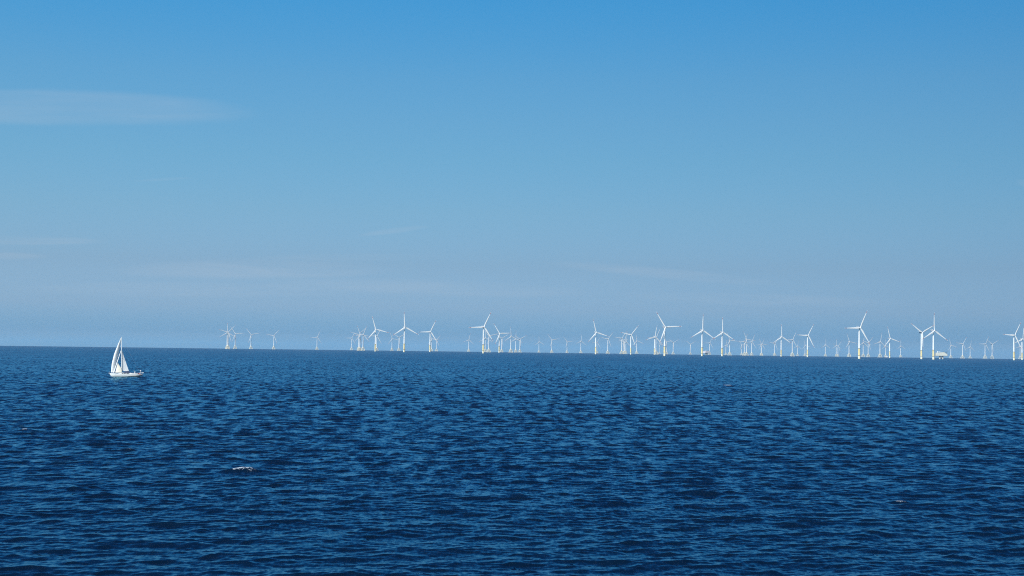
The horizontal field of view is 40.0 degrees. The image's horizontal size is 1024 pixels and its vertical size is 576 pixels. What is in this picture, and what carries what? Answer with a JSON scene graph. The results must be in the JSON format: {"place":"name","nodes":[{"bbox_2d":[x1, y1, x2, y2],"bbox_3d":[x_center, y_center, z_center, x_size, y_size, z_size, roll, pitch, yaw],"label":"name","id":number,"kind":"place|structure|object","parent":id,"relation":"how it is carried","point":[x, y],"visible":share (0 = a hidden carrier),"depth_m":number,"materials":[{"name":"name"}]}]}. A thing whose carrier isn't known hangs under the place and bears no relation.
{"place":"outdoors","nodes":[
{"label":"outdoors","id":0,"kind":"place"},
{"bbox_2d":[0,346,1023,575],"bbox_3d":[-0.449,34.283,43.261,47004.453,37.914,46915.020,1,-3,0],"label":"water","id":1,"kind":"structure","parent":0,"point":[223,462],"depth_m":171.75,"materials":[{"name":"blue liquid"}]},
{"bbox_2d":[109,337,143,376],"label":"sailing boat","id":2,"kind":"object","parent":1,"relation":"on","point":[119,372],"visible":0.99,"depth_m":609.39,"materials":[{"name":"white fabric"}]},
{"bbox_2d":[219,328,232,348],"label":"wind turbine","id":3,"kind":"object","parent":1,"relation":"in","point":[228,338],"visible":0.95,"depth_m":8092.34,"materials":[{"name":"white metal"}]},
{"bbox_2d":[220,323,234,348],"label":"wind turbine","id":4,"kind":"object","parent":1,"relation":"in","point":[227,336],"visible":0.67,"depth_m":8289.19,"materials":[{"name":"white metal"}]},
{"bbox_2d":[355,326,367,350],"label":"wind turbine","id":5,"kind":"object","parent":1,"relation":"in","point":[363,339],"visible":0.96,"depth_m":8442.26,"materials":[{"name":"white metal"}]},
{"bbox_2d":[370,317,388,350],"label":"wind turbine","id":6,"kind":"object","parent":1,"relation":"in","point":[375,329],"visible":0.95,"depth_m":6581.09,"materials":[{"name":"white metal"}]},
{"bbox_2d":[394,314,418,351],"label":"wind turbine","id":7,"kind":"object","parent":1,"relation":"in","point":[404,327],"visible":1,"depth_m":5785.03,"materials":[{"name":"white metal"}]},
{"bbox_2d":[425,321,437,351],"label":"wind turbine","id":8,"kind":"object","parent":1,"relation":"in","point":[430,338],"visible":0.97,"depth_m":7092.65,"materials":[{"name":"white metal"}]},
{"bbox_2d":[469,313,491,352],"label":"wind turbine","id":9,"kind":"object","parent":1,"relation":"in","point":[483,327],"visible":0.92,"depth_m":5445.92,"materials":[{"name":"white metal"}]},
{"bbox_2d":[494,324,506,352],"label":"wind turbine","id":10,"kind":"object","parent":1,"relation":"in","point":[499,333],"visible":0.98,"depth_m":7510.06,"materials":[{"name":"white metal"}]},
{"bbox_2d":[588,320,608,353],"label":"wind turbine","id":11,"kind":"object","parent":1,"relation":"in","point":[595,337],"visible":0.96,"depth_m":6616.00,"materials":[{"name":"white metal"}]},
{"bbox_2d":[616,334,625,353],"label":"wind turbine","id":12,"kind":"object","parent":1,"relation":"in","point":[621,344],"visible":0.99,"depth_m":8667.82,"materials":[{"name":"white metal"}]},
{"bbox_2d":[621,325,638,353],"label":"wind turbine","id":13,"kind":"object","parent":1,"relation":"in","point":[630,338],"visible":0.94,"depth_m":7321.81,"materials":[{"name":"white metal"}]},
{"bbox_2d":[648,330,660,354],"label":"wind turbine","id":14,"kind":"object","parent":1,"relation":"in","point":[655,352],"visible":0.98,"depth_m":7839.85,"materials":[{"name":"white metal"}]},
{"bbox_2d":[657,313,679,355],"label":"wind turbine","id":15,"kind":"object","parent":1,"relation":"in","point":[664,327],"visible":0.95,"depth_m":5001.39,"materials":[{"name":"white metal"}]},
{"bbox_2d":[692,322,714,355],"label":"wind turbine","id":16,"kind":"object","parent":1,"relation":"in","point":[701,330],"visible":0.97,"depth_m":5567.16,"materials":[{"name":"white metal"}]},
{"bbox_2d":[713,319,733,355],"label":"wind turbine","id":17,"kind":"object","parent":1,"relation":"in","point":[722,339],"visible":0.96,"depth_m":6033.61,"materials":[{"name":"white metal"}]},
{"bbox_2d":[743,333,754,355],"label":"wind turbine","id":18,"kind":"object","parent":1,"relation":"in","point":[746,346],"visible":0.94,"depth_m":8528.44,"materials":[{"name":"white metal"}]},
{"bbox_2d":[773,326,790,355],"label":"wind turbine","id":19,"kind":"object","parent":1,"relation":"in","point":[781,337],"visible":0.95,"depth_m":7297.38,"materials":[{"name":"white metal"}]},
{"bbox_2d":[790,331,796,355],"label":"wind turbine","id":20,"kind":"object","parent":1,"relation":"in","point":[792,353],"visible":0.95,"depth_m":8226.45,"materials":[{"name":"white metal"}]},
{"bbox_2d":[802,324,814,356],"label":"wind turbine","id":21,"kind":"object","parent":1,"relation":"in","point":[807,340],"visible":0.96,"depth_m":6674.57,"materials":[{"name":"white metal"}]},
{"bbox_2d":[849,312,869,358],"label":"wind turbine","id":22,"kind":"object","parent":1,"relation":"in","point":[859,328],"visible":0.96,"depth_m":4626.61,"materials":[{"name":"white metal"}]},
{"bbox_2d":[884,330,898,357],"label":"wind turbine","id":23,"kind":"object","parent":1,"relation":"in","point":[889,344],"visible":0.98,"depth_m":7472.14,"materials":[{"name":"white metal"}]},
{"bbox_2d":[911,323,933,358],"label":"wind turbine","id":24,"kind":"object","parent":1,"relation":"in","point":[921,332],"visible":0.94,"depth_m":5426.16,"materials":[{"name":"white metal"}]},
{"bbox_2d":[923,316,947,358],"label":"wind turbine","id":25,"kind":"object","parent":1,"relation":"in","point":[932,331],"visible":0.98,"depth_m":4997.08,"materials":[{"name":"white metal"}]},
{"bbox_2d":[934,351,946,358],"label":"transformer platform","id":26,"kind":"structure","parent":1,"relation":"in","point":[939,354],"depth_m":5813.50,"materials":[{"name":"grey paint"}]},
{"bbox_2d":[959,337,966,358],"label":"wind turbine","id":27,"kind":"object","parent":1,"relation":"in","point":[962,356],"visible":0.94,"depth_m":9331.89,"materials":[{"name":"white metal"}]},
{"bbox_2d":[1004,323,1021,359],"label":"wind turbine","id":28,"kind":"object","parent":1,"relation":"in","point":[1013,343],"visible":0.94,"depth_m":5792.90,"materials":[{"name":"white metal"}]},
{"bbox_2d":[1015,329,1023,359],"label":"wind turbine","id":29,"kind":"object","parent":1,"relation":"in","point":[1021,346],"visible":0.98,"depth_m":6896.74,"materials":[{"name":"white metal"}]},
{"bbox_2d":[0,0,1023,358],"label":"sky","id":30,"kind":"structure","parent":0,"point":[173,173],"materials":[{"name":"blue"}]}
]}

